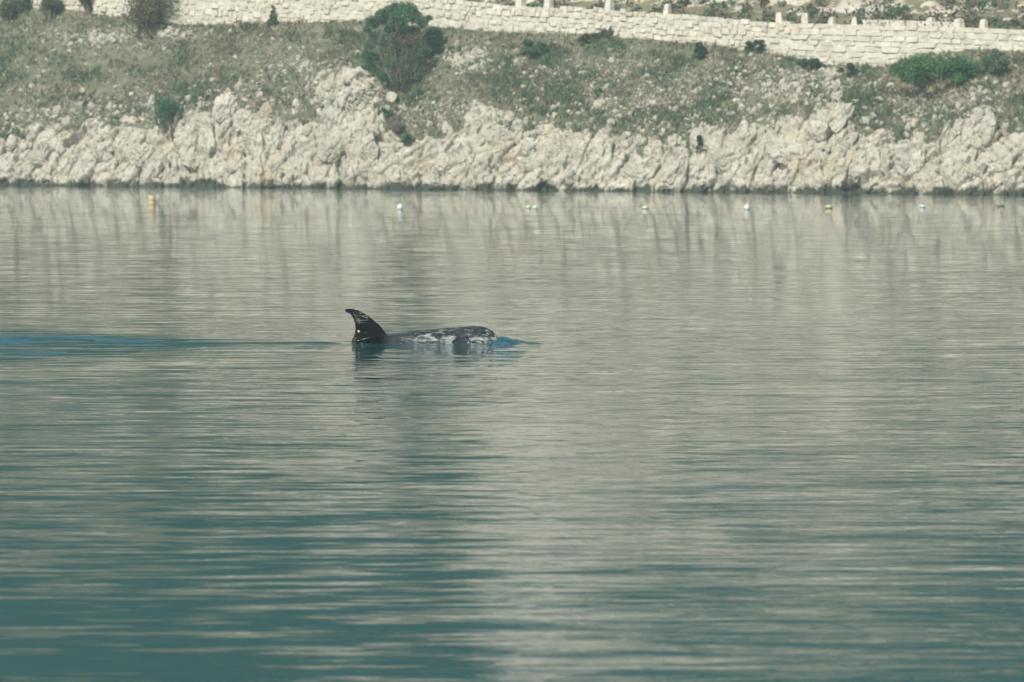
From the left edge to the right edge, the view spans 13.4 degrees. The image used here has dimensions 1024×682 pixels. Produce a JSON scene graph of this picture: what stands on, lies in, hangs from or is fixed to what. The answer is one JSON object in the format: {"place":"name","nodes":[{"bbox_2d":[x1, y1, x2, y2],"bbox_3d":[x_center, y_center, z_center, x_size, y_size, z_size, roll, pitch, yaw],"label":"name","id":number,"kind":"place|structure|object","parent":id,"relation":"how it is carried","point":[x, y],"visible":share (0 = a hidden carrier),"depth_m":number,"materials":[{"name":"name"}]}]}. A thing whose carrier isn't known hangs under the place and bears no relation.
{"place":"outdoors","nodes":[
{"label":"outdoors","id":0,"kind":"place"},
{"bbox_2d":[0,186,1023,681],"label":"water","id":1,"kind":"structure","parent":0,"point":[694,436],"depth_m":34.09,"materials":[{"name":"teal liquid"}]},
{"bbox_2d":[148,195,155,204],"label":"barrel buoy","id":2,"kind":"object","parent":1,"relation":"on","point":[151,199],"visible":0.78,"depth_m":159.17,"materials":[{"name":"yellow plastic"}]},
{"bbox_2d":[397,203,402,209],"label":"float","id":3,"kind":"object","parent":1,"relation":"on","point":[399,206],"visible":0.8,"depth_m":147.32,"materials":[{"name":"white plastic"}]},
{"bbox_2d":[345,309,497,343],"bbox_3d":[-1.698,0.044,50.055,3.139,0.831,1.104,0,3,0],"label":"dolphin","id":4,"kind":"object","parent":1,"relation":"in","point":[369,329],"visible":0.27,"depth_m":49.93},
{"bbox_2d":[0,77,1023,194],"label":"rocky shore","id":5,"kind":"structure","parent":0,"point":[826,150],"depth_m":206.66,"materials":[{"name":"stone"}]},
{"bbox_2d":[401,134,415,145],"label":"bush","id":6,"kind":"object","parent":5,"relation":"on","point":[406,138],"visible":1,"depth_m":210.64,"materials":[{"name":"green plant"}]},
{"bbox_2d":[695,135,702,154],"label":"bush","id":7,"kind":"object","parent":5,"relation":"on","point":[700,142],"visible":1,"depth_m":199.42,"materials":[{"name":"green plant"}]},
{"bbox_2d":[0,7,1023,151],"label":"hillside","id":8,"kind":"structure","parent":0,"point":[333,81],"depth_m":215.64,"materials":[{"name":"green plant"}]},
{"bbox_2d":[0,0,33,20],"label":"bush","id":9,"kind":"object","parent":8,"relation":"on","point":[9,6],"visible":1,"depth_m":234.16,"materials":[{"name":"green plant"}]},
{"bbox_2d":[39,0,63,23],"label":"bush","id":10,"kind":"object","parent":8,"relation":"on","point":[47,6],"visible":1,"depth_m":232.71,"materials":[{"name":"green plant"}]},
{"bbox_2d":[78,0,95,16],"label":"bush","id":11,"kind":"object","parent":8,"relation":"on","point":[87,5],"visible":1,"depth_m":231.47,"materials":[{"name":"green plant"}]},
{"bbox_2d":[120,0,180,34],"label":"bush","id":12,"kind":"object","parent":8,"relation":"on","point":[147,9],"visible":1,"depth_m":227.59,"materials":[{"name":"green plant"}]},
{"bbox_2d":[152,95,185,134],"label":"bush","id":13,"kind":"object","parent":8,"relation":"on","point":[164,106],"visible":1,"depth_m":220.19,"materials":[{"name":"green plant"}]},
{"bbox_2d":[266,5,280,26],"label":"bush","id":14,"kind":"object","parent":8,"relation":"on","point":[272,20],"visible":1,"depth_m":223.36,"materials":[{"name":"green plant"}]},
{"bbox_2d":[377,107,390,119],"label":"bush","id":15,"kind":"object","parent":8,"relation":"on","point":[386,113],"visible":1,"depth_m":211.86,"materials":[{"name":"green plant"}]},
{"bbox_2d":[347,2,442,88],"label":"evergreen bush","id":16,"kind":"object","parent":8,"relation":"on","point":[395,74],"visible":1,"depth_m":213.94,"materials":[{"name":"green plant"}]},
{"bbox_2d":[389,117,404,137],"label":"bush","id":17,"kind":"object","parent":8,"relation":"on","point":[396,126],"visible":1,"depth_m":211.33,"materials":[{"name":"plant"}]},
{"bbox_2d":[1,0,1023,66],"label":"stone wall","id":18,"kind":"structure","parent":8,"relation":"on","point":[873,42],"depth_m":209.04,"materials":[{"name":"beige stone"}]},
{"bbox_2d":[515,0,525,6],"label":"kerb stone","id":19,"kind":"object","parent":18,"relation":"on","point":[518,3],"visible":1,"depth_m":213.99,"materials":[{"name":"beige stone"}]},
{"bbox_2d":[543,0,553,6],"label":"kerb stone","id":20,"kind":"object","parent":18,"relation":"on","point":[548,3],"visible":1,"depth_m":212.94,"materials":[{"name":"beige stone"}]},
{"bbox_2d":[604,0,614,10],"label":"kerb stone","id":21,"kind":"object","parent":18,"relation":"on","point":[609,5],"visible":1,"depth_m":210.69,"materials":[{"name":"beige stone"}]},
{"bbox_2d":[663,4,671,14],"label":"kerb stone","id":22,"kind":"object","parent":18,"relation":"on","point":[667,9],"visible":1,"depth_m":208.58,"materials":[{"name":"beige stone"}]},
{"bbox_2d":[776,12,783,23],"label":"kerb stone","id":23,"kind":"object","parent":18,"relation":"on","point":[779,16],"visible":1,"depth_m":204.57,"materials":[{"name":"beige stone"}]},
{"bbox_2d":[801,13,809,23],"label":"kerb stone","id":24,"kind":"object","parent":18,"relation":"on","point":[805,18],"visible":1,"depth_m":203.68,"materials":[{"name":"beige stone"}]},
{"bbox_2d":[828,17,835,23],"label":"kerb stone","id":25,"kind":"object","parent":18,"relation":"on","point":[831,20],"visible":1,"depth_m":202.81,"materials":[{"name":"beige stone"}]},
{"bbox_2d":[954,18,964,27],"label":"kerb stone","id":26,"kind":"object","parent":18,"relation":"on","point":[959,22],"visible":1,"depth_m":198.52,"materials":[{"name":"beige stone"}]},
{"bbox_2d":[979,19,987,27],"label":"kerb stone","id":27,"kind":"object","parent":18,"relation":"on","point":[983,23],"visible":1,"depth_m":197.75,"materials":[{"name":"beige stone"}]},
{"bbox_2d":[520,39,551,58],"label":"bush","id":28,"kind":"object","parent":8,"relation":"on","point":[533,50],"visible":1,"depth_m":211.25,"materials":[{"name":"green plant"}]},
{"bbox_2d":[577,27,614,41],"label":"bush","id":29,"kind":"object","parent":8,"relation":"on","point":[603,32],"visible":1,"depth_m":210.36,"materials":[{"name":"green plant"}]},
{"bbox_2d":[593,86,601,96],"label":"bush","id":30,"kind":"object","parent":8,"relation":"on","point":[597,90],"visible":1,"depth_m":205.89,"materials":[{"name":"green plant"}]},
{"bbox_2d":[694,40,706,60],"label":"bush","id":31,"kind":"object","parent":8,"relation":"on","point":[700,50],"visible":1,"depth_m":205.77,"materials":[{"name":"green plant"}]},
{"bbox_2d":[744,39,764,53],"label":"bush","id":32,"kind":"object","parent":8,"relation":"on","point":[750,45],"visible":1,"depth_m":204.78,"materials":[{"name":"green plant"}]},
{"bbox_2d":[797,58,823,69],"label":"bush","id":33,"kind":"object","parent":8,"relation":"on","point":[805,61],"visible":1,"depth_m":201.94,"materials":[{"name":"green plant"}]},
{"bbox_2d":[836,62,860,76],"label":"bush","id":34,"kind":"object","parent":8,"relation":"on","point":[851,67],"visible":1,"depth_m":200.13,"materials":[{"name":"green plant"}]},
{"bbox_2d":[887,51,986,90],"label":"bush","id":35,"kind":"object","parent":8,"relation":"on","point":[956,69],"visible":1,"depth_m":194.50,"materials":[{"name":"green plant"}]},
{"bbox_2d":[981,49,1008,76],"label":"bush","id":36,"kind":"object","parent":8,"relation":"on","point":[995,62],"visible":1,"depth_m":194.41,"materials":[{"name":"green plant"}]},
{"bbox_2d":[468,0,1023,29],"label":"hillside","id":37,"kind":"structure","parent":0,"point":[920,7],"depth_m":209.43,"materials":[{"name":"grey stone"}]},
{"bbox_2d":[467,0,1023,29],"bbox_3d":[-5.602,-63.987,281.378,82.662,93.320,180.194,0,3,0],"label":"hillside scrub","id":38,"kind":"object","parent":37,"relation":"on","point":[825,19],"visible":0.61,"depth_m":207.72,"materials":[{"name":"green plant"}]},
{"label":"road","id":39,"kind":"structure","parent":0,"visible":0},
{"bbox_2d":[851,17,857,24],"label":"kerb stone","id":40,"kind":"object","parent":39,"relation":"on","point":[854,21],"visible":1,"depth_m":202.03,"materials":[{"name":"beige stone"}]},
{"bbox_2d":[926,17,935,23],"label":"kerb stone","id":41,"kind":"object","parent":39,"relation":"on","point":[929,20],"visible":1,"depth_m":199.45,"materials":[{"name":"beige stone"}]}
]}

